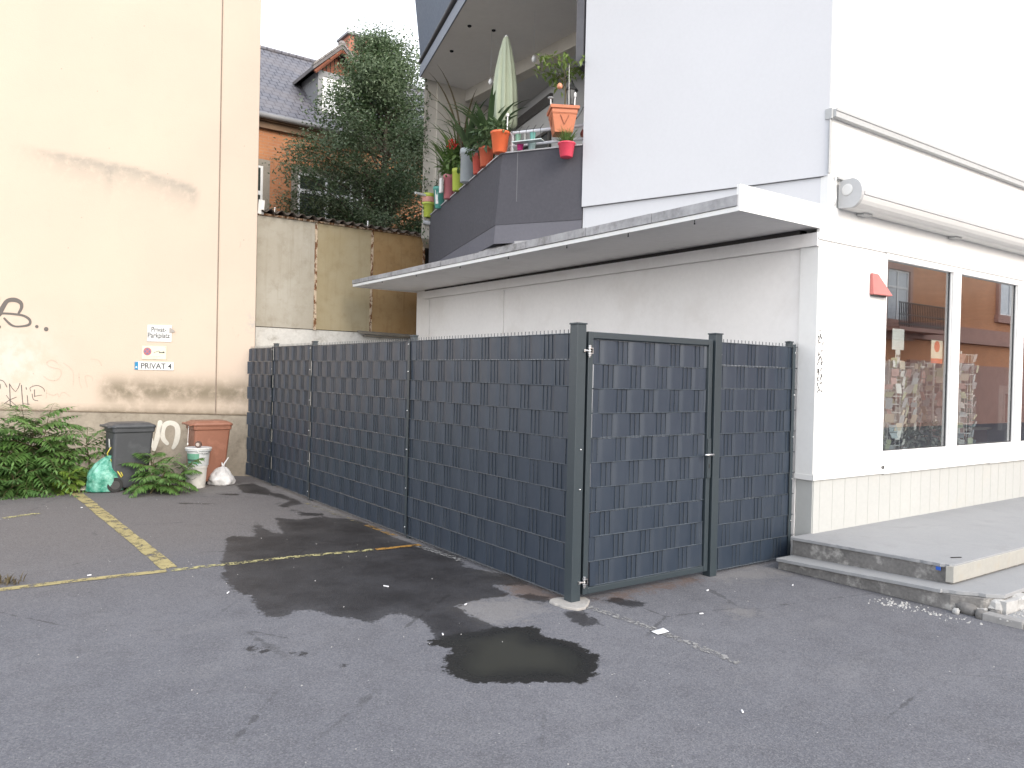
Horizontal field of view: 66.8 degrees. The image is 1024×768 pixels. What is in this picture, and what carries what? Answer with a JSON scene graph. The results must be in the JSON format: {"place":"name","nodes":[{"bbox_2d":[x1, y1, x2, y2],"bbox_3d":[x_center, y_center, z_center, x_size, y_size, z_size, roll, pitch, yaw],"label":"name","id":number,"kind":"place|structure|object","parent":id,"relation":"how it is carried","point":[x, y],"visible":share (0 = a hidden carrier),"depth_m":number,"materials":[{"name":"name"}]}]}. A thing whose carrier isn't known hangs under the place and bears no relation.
{"place":"outdoors","nodes":[
{"label":"outdoors","id":0,"kind":"place"},
{"bbox_2d":[195,441,201,447],"bbox_3d":[-4.451,0.858,11.013,0.095,0.095,0.043,1,1,0],"label":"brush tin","id":1,"kind":"object","parent":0,"point":[198,444],"visible":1,"depth_m":10.99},
{"bbox_2d":[258,31,423,226],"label":"brick house","id":2,"kind":"structure","parent":0,"point":[286,78],"depth_m":20.35,"materials":[{"name":"brick"}]},
{"bbox_2d":[322,77,347,115],"bbox_3d":[-4.767,-7.711,21.062,0.820,1.038,0.050,1,1,-36],"label":"dormer window","id":3,"kind":"structure","parent":2,"relation":"in","point":[325,81],"depth_m":20.92,"materials":[{"name":"white"}]},
{"bbox_2d":[261,0,424,88],"label":"sky","id":4,"kind":"structure","parent":0,"point":[311,29],"materials":[{"name":"white"}]},
{"bbox_2d":[0,474,1023,767],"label":"parking lot","id":5,"kind":"structure","parent":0,"point":[322,658],"depth_m":4.66,"materials":[{"name":"grey asphalt"}]},
{"bbox_2d":[0,570,26,587],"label":"grass tuft","id":6,"kind":"object","parent":5,"relation":"on","point":[6,580],"visible":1,"depth_m":6.03,"materials":[{"name":"green plant"}]},
{"bbox_2d":[0,453,82,499],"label":"tree of heaven shrub","id":7,"kind":"object","parent":5,"relation":"on","point":[5,489],"visible":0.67,"depth_m":10.11,"materials":[{"name":"green plant"}]},
{"bbox_2d":[0,415,104,499],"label":"tree of heaven shrub","id":8,"kind":"object","parent":5,"relation":"on","point":[15,437],"visible":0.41,"depth_m":10.36,"materials":[{"name":"green plant"}]},
{"bbox_2d":[50,467,86,495],"bbox_3d":[-5.950,1.319,10.429,0.493,0.444,0.559,1,1,-36],"label":"young shrub","id":9,"kind":"object","parent":5,"relation":"on","point":[78,481],"visible":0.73,"depth_m":10.32,"materials":[{"name":"green plant"}]},
{"bbox_2d":[0,403,160,498],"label":"tree of heaven shrub","id":10,"kind":"object","parent":5,"relation":"on","point":[55,441],"visible":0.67,"depth_m":10.38,"materials":[{"name":"green plant"}]},
{"bbox_2d":[0,569,166,590],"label":"bay end line","id":11,"kind":"object","parent":5,"relation":"on","point":[87,579],"visible":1,"depth_m":6.18,"materials":[{"name":"yellow paint"}]},
{"bbox_2d":[85,447,123,492],"bbox_3d":[-5.547,1.159,10.572,0.464,0.606,0.403,1,1,-36],"label":"rubbish bag","id":12,"kind":"object","parent":5,"relation":"on","point":[101,474],"visible":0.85,"depth_m":10.42,"materials":[{"name":"green plastic"}]},
{"bbox_2d":[70,490,176,568],"bbox_3d":[-4.427,1.506,8.569,0.146,0.001,5.003,1,1,-38],"label":"parking line","id":13,"kind":"object","parent":5,"relation":"on","point":[161,563],"visible":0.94,"depth_m":7.87,"materials":[{"name":"yellow paint"}]},
{"bbox_2d":[100,421,155,491],"bbox_3d":[-5.352,0.997,10.802,0.625,0.931,0.500,1,1,-42],"label":"wheelie bin","id":14,"kind":"object","parent":5,"relation":"on","point":[125,440],"visible":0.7,"depth_m":10.62,"materials":[{"name":"black plastic"}]},
{"bbox_2d":[0,0,260,475],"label":"rendered building","id":15,"kind":"structure","parent":5,"relation":"on","point":[129,145],"depth_m":12.30,"materials":[{"name":"paint"}]},
{"bbox_2d":[142,346,166,359],"bbox_3d":[-5.683,-0.496,12.327,0.383,0.212,0.013,1,1,-2],"label":"no stopping sign","id":16,"kind":"object","parent":15,"relation":"attached to","point":[155,352],"visible":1,"depth_m":12.32,"materials":[{"name":"plastic"}]},
{"bbox_2d":[135,361,173,369],"bbox_3d":[-5.684,-0.287,12.329,0.610,0.130,0.013,1,1,-2],"label":"number plate sign","id":17,"kind":"object","parent":15,"relation":"attached to","point":[154,365],"visible":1,"depth_m":12.33,"materials":[{"name":"white plastic"}]},
{"bbox_2d":[147,325,174,341],"bbox_3d":[-5.568,-0.803,12.327,0.440,0.263,0.012,1,1,-2],"label":"parking sign","id":18,"kind":"object","parent":15,"relation":"attached to","point":[159,333],"visible":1,"depth_m":12.32,"materials":[{"name":"white plastic"}]},
{"bbox_2d":[122,451,204,497],"bbox_3d":[-4.779,1.244,10.591,1.176,0.601,1.051,1,1,0],"label":"young shrub","id":19,"kind":"object","parent":5,"relation":"on","point":[163,482],"visible":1,"depth_m":10.52,"materials":[{"name":"green plant"}]},
{"bbox_2d":[185,465,207,488],"bbox_3d":[-4.526,1.320,11.109,0.314,0.318,0.314,1,1,-36],"label":"bucket","id":20,"kind":"object","parent":5,"relation":"on","point":[197,480],"visible":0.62,"depth_m":11.00,"materials":[{"name":"white plastic"}]},
{"bbox_2d":[185,446,211,465],"bbox_3d":[-4.492,1.032,11.119,0.364,0.258,0.364,1,1,-36],"label":"paint bucket","id":21,"kind":"object","parent":20,"relation":"on","point":[195,453],"visible":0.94,"depth_m":11.00,"materials":[{"name":"white plastic"}]},
{"bbox_2d":[181,419,232,481],"bbox_3d":[-4.545,1.007,11.555,0.625,0.931,0.500,1,1,-37],"label":"wheelie bin","id":22,"kind":"object","parent":5,"relation":"on","point":[214,434],"visible":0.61,"depth_m":11.41,"materials":[{"name":"brown plastic"}]},
{"bbox_2d":[207,457,235,485],"bbox_3d":[-4.269,1.280,11.420,0.381,0.404,0.344,1,1,-36],"label":"rubbish bag","id":23,"kind":"object","parent":5,"relation":"on","point":[222,475],"visible":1,"depth_m":11.32,"materials":[{"name":"white plastic"}]},
{"bbox_2d":[172,549,372,570],"bbox_3d":[-2.112,1.577,7.004,1.815,0.001,0.117,1,1,-31],"label":"bay end line","id":24,"kind":"object","parent":5,"relation":"on","point":[222,564],"visible":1,"depth_m":6.96,"materials":[{"name":"yellow paint"}]},
{"bbox_2d":[254,207,428,465],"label":"boundary wall","id":25,"kind":"structure","parent":5,"relation":"on","point":[310,268],"depth_m":13.28,"materials":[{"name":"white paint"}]},
{"bbox_2d":[258,199,264,214],"bbox_3d":[-4.060,-2.863,12.559,0.115,0.236,0.024,1,1,-36],"label":"leaning board","id":26,"kind":"object","parent":25,"relation":"on","point":[261,204],"visible":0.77,"depth_m":12.55,"materials":[{"name":"white"}]},
{"bbox_2d":[262,16,424,232],"bbox_3d":[-3.208,-3.576,18.186,5.435,10.012,4.407,1,1,-36],"label":"evergreen tree","id":27,"kind":"object","parent":5,"relation":"on","point":[383,67],"visible":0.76,"depth_m":17.64,"materials":[{"name":"green plant"}]},
{"bbox_2d":[365,524,397,535],"bbox_3d":[-1.427,1.577,8.383,0.071,0.001,0.724,1,1,-36],"label":"bay edge line","id":28,"kind":"object","parent":5,"relation":"on","point":[379,529],"visible":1,"depth_m":8.41,"materials":[{"name":"orange paint"}]},
{"bbox_2d":[375,544,419,549],"bbox_3d":[-1.113,1.593,7.589,0.482,0.001,0.079,1,1,-32],"label":"bay end line","id":29,"kind":"object","parent":5,"relation":"on","point":[396,547],"visible":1,"depth_m":7.56,"materials":[{"name":"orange paint"}]},
{"bbox_2d":[246,322,587,602],"bbox_3d":[-1.824,0.506,9.076,0.124,2.115,8.031,1,1,-36],"label":"privacy fence","id":30,"kind":"object","parent":5,"relation":"on","point":[484,466],"visible":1,"depth_m":7.40,"materials":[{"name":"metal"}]},
{"bbox_2d":[577,331,714,594],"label":"garden gate","id":31,"kind":"structure","parent":30,"relation":"attached to","point":[664,400],"depth_m":6.28,"materials":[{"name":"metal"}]},
{"bbox_2d":[416,546,464,560],"bbox_3d":[-0.690,1.605,7.382,0.109,0.001,0.719,1,1,-39],"label":"old white line","id":32,"kind":"object","parent":5,"relation":"on","point":[440,553],"visible":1,"depth_m":7.35,"materials":[{"name":"paint"}]},
{"bbox_2d":[0,494,993,765],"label":"gravel crumbs","id":33,"kind":"object","parent":5,"relation":"on","point":[366,556],"visible":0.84,"depth_m":5.06,"materials":[{"name":"grey gravel"}]},
{"bbox_2d":[549,597,589,610],"bbox_3d":[0.466,1.654,5.838,0.309,0.038,0.307,1,1,-36],"label":"post footing","id":34,"kind":"object","parent":5,"relation":"on","point":[581,604],"visible":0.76,"depth_m":5.78,"materials":[{"name":"concrete"}]},
{"bbox_2d":[587,606,739,663],"bbox_3d":[0.983,1.667,5.235,0.113,0.001,1.348,1,1,-37],"label":"old white line","id":35,"kind":"object","parent":5,"relation":"on","point":[724,656],"visible":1,"depth_m":5.13,"materials":[{"name":"paint"}]},
{"bbox_2d":[651,628,668,633],"bbox_3d":[0.999,1.659,5.222,0.112,0.014,0.065,1,1,-33],"label":"paper scrap","id":36,"kind":"object","parent":35,"relation":"on","point":[660,631],"visible":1,"depth_m":5.21,"materials":[{"name":"white paper"}]},
{"bbox_2d":[352,0,1023,554],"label":"shop building","id":37,"kind":"structure","parent":5,"relation":"on","point":[686,190],"depth_m":8.56,"materials":[{"name":"white paint"}]},
{"bbox_2d":[419,79,431,243],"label":"climbing shoots","id":38,"kind":"object","parent":37,"relation":"attached to","point":[427,118],"visible":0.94,"depth_m":13.14,"materials":[{"name":"green plant"}]},
{"bbox_2d":[423,220,429,224],"bbox_3d":[-1.373,-2.226,13.205,0.300,1.107,0.091,1,1,-16],"label":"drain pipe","id":39,"kind":"object","parent":37,"relation":"attached to","point":[425,222],"visible":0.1,"depth_m":13.15,"materials":[{"name":"grey metal"}]},
{"bbox_2d":[422,192,434,217],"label":"flower pot","id":40,"kind":"object","parent":37,"relation":"on","point":[428,202],"visible":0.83,"depth_m":13.13,"materials":[{"name":"plastic"}]},
{"bbox_2d":[415,139,459,199],"bbox_3d":[-1.003,-3.276,11.797,1.065,0.901,0.830,1,1,14],"label":"flower pot","id":41,"kind":"object","parent":37,"relation":"on","point":[448,191],"visible":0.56,"depth_m":11.80,"materials":[{"name":"ceramic"}]},
{"bbox_2d":[433,155,444,208],"bbox_3d":[-1.162,-3.319,12.481,0.250,1.006,0.244,1,1,-36],"label":"flower pot","id":42,"kind":"object","parent":37,"relation":"on","point":[439,199],"visible":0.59,"depth_m":12.41,"materials":[{"name":"ceramic"}]},
{"bbox_2d":[422,119,477,191],"bbox_3d":[-0.896,-3.324,11.280,0.820,1.003,1.064,1,1,-20],"label":"flower pot","id":43,"kind":"object","parent":37,"relation":"on","point":[453,154],"visible":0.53,"depth_m":11.29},
{"bbox_2d":[414,66,519,183],"bbox_3d":[-0.586,-3.555,10.793,1.439,1.497,1.328,1,1,-36],"label":"flower pot","id":44,"kind":"object","parent":37,"relation":"on","point":[466,170],"visible":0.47,"depth_m":10.77,"materials":[{"name":"plant"}]},
{"bbox_2d":[464,139,485,174],"bbox_3d":[-0.453,-3.086,10.395,0.403,0.550,0.388,1,1,-10],"label":"flower pot","id":45,"kind":"object","parent":37,"relation":"on","point":[475,160],"visible":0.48,"depth_m":10.36,"materials":[{"name":"ceramic"}]},
{"bbox_2d":[446,85,528,167],"bbox_3d":[-0.316,-3.313,10.129,1.058,1.011,1.259,1,1,-36],"label":"flower pot","id":46,"kind":"object","parent":37,"relation":"on","point":[486,155],"visible":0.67,"depth_m":9.98,"materials":[{"name":"plant"}]},
{"bbox_2d":[488,36,492,84],"bbox_3d":[-0.302,-4.721,11.242,0.064,0.775,0.066,1,1,-36],"label":"hanging bulb","id":47,"kind":"object","parent":37,"relation":"hanging from","point":[490,81],"visible":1,"depth_m":11.23,"materials":[{"name":"white glass"}]},
{"bbox_2d":[482,113,511,154],"bbox_3d":[-0.140,-3.038,9.478,0.420,0.485,0.457,2,1,29],"label":"flower pot","id":48,"kind":"object","parent":37,"relation":"on","point":[500,138],"visible":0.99,"depth_m":9.35,"materials":[{"name":"ceramic"}]},
{"bbox_2d":[493,35,517,130],"bbox_3d":[-0.104,-3.211,10.181,0.395,2.700,0.395,1,1,-36],"label":"parasol","id":49,"kind":"object","parent":37,"relation":"on","point":[505,84],"visible":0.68,"depth_m":10.08,"materials":[{"name":"green fabric"}]},
{"bbox_2d":[517,144,523,150],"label":"tea light pot","id":50,"kind":"object","parent":37,"relation":"on","point":[519,146],"visible":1,"depth_m":9.27,"materials":[{"name":"glass"}]},
{"bbox_2d":[511,125,544,144],"bbox_3d":[0.190,-2.964,9.179,0.380,0.203,0.113,2,1,24],"label":"wire shelf","id":51,"kind":"object","parent":37,"relation":"hanging from","point":[540,139],"visible":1,"depth_m":9.16,"materials":[{"name":"white metal"}]},
{"bbox_2d":[515,134,520,140],"bbox_3d":[0.071,-2.922,9.235,0.073,0.090,0.073,1,1,-36],"label":"shelf jar","id":52,"kind":"object","parent":51,"relation":"on","point":[517,137],"visible":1,"depth_m":9.21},
{"bbox_2d":[530,132,535,138],"bbox_3d":[0.244,-2.917,9.156,0.075,0.090,0.075,1,1,-36],"label":"shelf jar","id":53,"kind":"object","parent":51,"relation":"on","point":[532,135],"visible":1,"depth_m":9.13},
{"bbox_2d":[528,143,535,148],"bbox_3d":[0.237,-2.843,9.304,0.104,0.100,0.104,1,1,-36],"label":"ceramic jar","id":54,"kind":"object","parent":37,"relation":"on","point":[531,145],"visible":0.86,"depth_m":9.27,"materials":[{"name":"teal ceramic"}]},
{"bbox_2d":[532,26,535,62],"bbox_3d":[0.305,-4.734,10.569,0.064,0.705,0.066,1,1,-36],"label":"hanging bulb","id":55,"kind":"object","parent":37,"relation":"hanging from","point":[533,58],"visible":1,"depth_m":10.56,"materials":[{"name":"white glass"}]},
{"bbox_2d":[516,93,552,150],"bbox_3d":[0.244,-3.357,13.607,0.048,2.830,1.987,1,1,-22],"label":"balcony window","id":56,"kind":"structure","parent":37,"relation":"in","point":[542,104],"depth_m":13.10,"materials":[{"name":"grey glass"}]},
{"bbox_2d":[532,50,584,137],"bbox_3d":[0.601,-3.416,9.179,0.771,0.984,0.684,1,1,-6],"label":"square planter","id":57,"kind":"object","parent":37,"relation":"attached to","point":[564,115],"visible":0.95,"depth_m":9.01,"materials":[{"name":"ceramic"}]},
{"bbox_2d":[550,124,584,158],"bbox_3d":[0.639,-2.795,8.980,0.414,0.360,0.380,1,1,3],"label":"flower pot","id":58,"kind":"object","parent":37,"relation":"hanging from","point":[566,143],"visible":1,"depth_m":8.90,"materials":[{"name":"plastic"}]},
{"bbox_2d":[566,80,583,118],"bbox_3d":[0.738,-3.403,9.309,0.154,0.439,0.284,2,1,29],"label":"wall lantern","id":59,"kind":"object","parent":37,"relation":"attached to","point":[571,89],"depth_m":9.22,"materials":[{"name":"metal"}]},
{"bbox_2d":[870,273,891,297],"bbox_3d":[3.742,-0.998,7.851,0.298,0.227,0.087,1,1,-36],"label":"alarm box","id":60,"kind":"object","parent":37,"relation":"attached to","point":[878,287],"visible":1,"depth_m":7.81,"materials":[{"name":"red plastic"}]},
{"bbox_2d":[883,358,908,449],"bbox_3d":[4.380,0.565,9.079,0.469,1.738,0.471,1,1,-36],"label":"card rack","id":61,"kind":"object","parent":37,"relation":"on","point":[898,422],"visible":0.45,"depth_m":8.90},
{"bbox_2d":[892,328,903,366],"bbox_3d":[4.428,-0.412,8.907,0.260,0.440,0.011,1,1,-36],"label":"hanging tag","id":62,"kind":"object","parent":37,"relation":"hanging from","point":[897,340],"visible":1,"depth_m":8.90,"materials":[{"name":"white paper"}]},
{"bbox_2d":[883,363,922,447],"bbox_3d":[4.747,0.587,9.541,0.513,1.700,0.515,1,1,-36],"label":"card rack","id":63,"kind":"object","parent":37,"relation":"on","point":[912,387],"visible":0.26,"depth_m":9.36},
{"bbox_2d":[881,253,960,454],"bbox_3d":[4.449,-0.300,8.473,1.600,2.075,0.087,1,1,-36],"label":"shop window","id":64,"kind":"structure","parent":37,"relation":"in","point":[949,392],"depth_m":8.82,"materials":[{"name":"white plastic"}]},
{"bbox_2d":[834,172,1023,255],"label":"awning","id":65,"kind":"object","parent":37,"relation":"attached to","point":[861,198],"visible":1,"depth_m":8.00,"materials":[{"name":"grey metal"}]},
{"bbox_2d":[916,360,942,444],"bbox_3d":[5.654,0.557,10.459,0.462,1.780,0.478,1,1,-36],"label":"card rack","id":66,"kind":"object","parent":37,"relation":"on","point":[936,376],"visible":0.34,"depth_m":10.35,"materials":[{"name":"multicoloured paper"}]},
{"bbox_2d":[930,340,942,363],"bbox_3d":[4.798,-0.362,8.769,0.260,0.260,0.005,1,1,-36],"label":"window poster","id":67,"kind":"object","parent":37,"relation":"attached to","point":[936,350],"depth_m":8.77,"materials":[{"name":"paper"}]},
{"bbox_2d":[940,351,962,444],"bbox_3d":[5.761,0.515,10.013,0.426,1.880,0.431,1,1,-36],"label":"card rack","id":68,"kind":"object","parent":37,"relation":"on","point":[960,394],"visible":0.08,"depth_m":9.87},
{"bbox_2d":[956,268,1023,448],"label":"shop window","id":69,"kind":"structure","parent":37,"relation":"in","point":[993,305],"depth_m":9.47,"materials":[{"name":"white glass"}]},
{"bbox_2d":[1020,319,1023,443],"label":"shop window","id":70,"kind":"structure","parent":37,"relation":"in","point":[1022,386],"depth_m":10.02,"materials":[{"name":"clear glass"}]},
{"bbox_3d":[4.533,1.175,9.157,2.540,0.524,0.490,1,1,-36],"label":"window bench","id":71,"kind":"object","parent":37,"relation":"on","visible":0},
{"bbox_2d":[888,422,925,448],"bbox_3d":[4.602,0.674,9.103,0.493,0.472,0.455,1,1,-36],"label":"window plant","id":72,"kind":"object","parent":71,"relation":"on","point":[911,440],"depth_m":9.02,"materials":[{"name":"plant"}]},
{"bbox_2d":[907,419,940,446],"bbox_3d":[5.171,0.670,9.692,0.588,0.493,0.573,1,1,-36],"label":"window plant","id":73,"kind":"object","parent":71,"relation":"on","point":[930,437],"depth_m":9.60,"materials":[{"name":"plant"}]},
{"bbox_2d":[703,333,797,576],"bbox_3d":[2.203,0.620,7.107,1.234,2.115,0.100,1,1,-37],"label":"privacy fence","id":74,"kind":"object","parent":5,"relation":"on","point":[751,435],"visible":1,"depth_m":7.07,"materials":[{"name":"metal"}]},
{"bbox_2d":[776,497,1023,614],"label":"shop steps","id":75,"kind":"structure","parent":5,"relation":"on","point":[908,558],"depth_m":6.67,"materials":[{"name":"concrete"}]},
{"bbox_2d":[868,598,1023,624],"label":"rubble crumbs","id":76,"kind":"object","parent":5,"relation":"on","point":[902,605],"visible":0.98,"depth_m":5.87,"materials":[{"name":"grey stone"}]},
{"bbox_2d":[952,607,959,614],"bbox_3d":[3.326,1.698,5.809,0.056,0.041,0.053,1,1,-36],"label":"loose stone","id":77,"kind":"object","parent":5,"relation":"on","point":[956,611],"visible":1,"depth_m":5.80,"materials":[{"name":"grey stone"}]},
{"bbox_2d":[955,601,976,615],"bbox_3d":[3.416,1.679,5.826,0.112,0.083,0.159,1,1,-36],"label":"loose stone","id":78,"kind":"object","parent":5,"relation":"on","point":[965,608],"visible":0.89,"depth_m":5.79,"materials":[{"name":"stone"}]},
{"bbox_2d":[975,608,987,619],"bbox_3d":[3.454,1.691,5.710,0.098,0.063,0.090,1,1,-36],"label":"loose stone","id":79,"kind":"object","parent":5,"relation":"on","point":[979,612],"visible":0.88,"depth_m":5.69,"materials":[{"name":"stone"}]},
{"bbox_2d":[990,609,1000,613],"bbox_3d":[3.557,1.694,5.720,0.091,0.062,0.078,1,1,-36],"label":"loose stone","id":80,"kind":"object","parent":5,"relation":"on","point":[996,611],"visible":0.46,"depth_m":5.71,"materials":[{"name":"stone"}]},
{"bbox_2d":[982,611,1023,628],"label":"kerb stone","id":81,"kind":"object","parent":5,"relation":"on","point":[989,616],"visible":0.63,"depth_m":5.57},
{"bbox_2d":[1008,609,1023,619],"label":"pavement","id":82,"kind":"structure","parent":0,"point":[1020,617],"depth_m":5.68,"materials":[{"name":"white concrete"}]},
{"bbox_3d":[6.848,1.065,12.228,1.700,0.780,0.600,1,1,-36],"label":"counter","id":83,"kind":"object","parent":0,"visible":0},
{"bbox_2d":[921,416,936,427],"bbox_3d":[6.402,0.578,11.830,0.260,0.180,0.203,1,1,-36],"label":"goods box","id":84,"kind":"object","parent":83,"relation":"on","point":[929,420],"visible":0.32,"depth_m":11.73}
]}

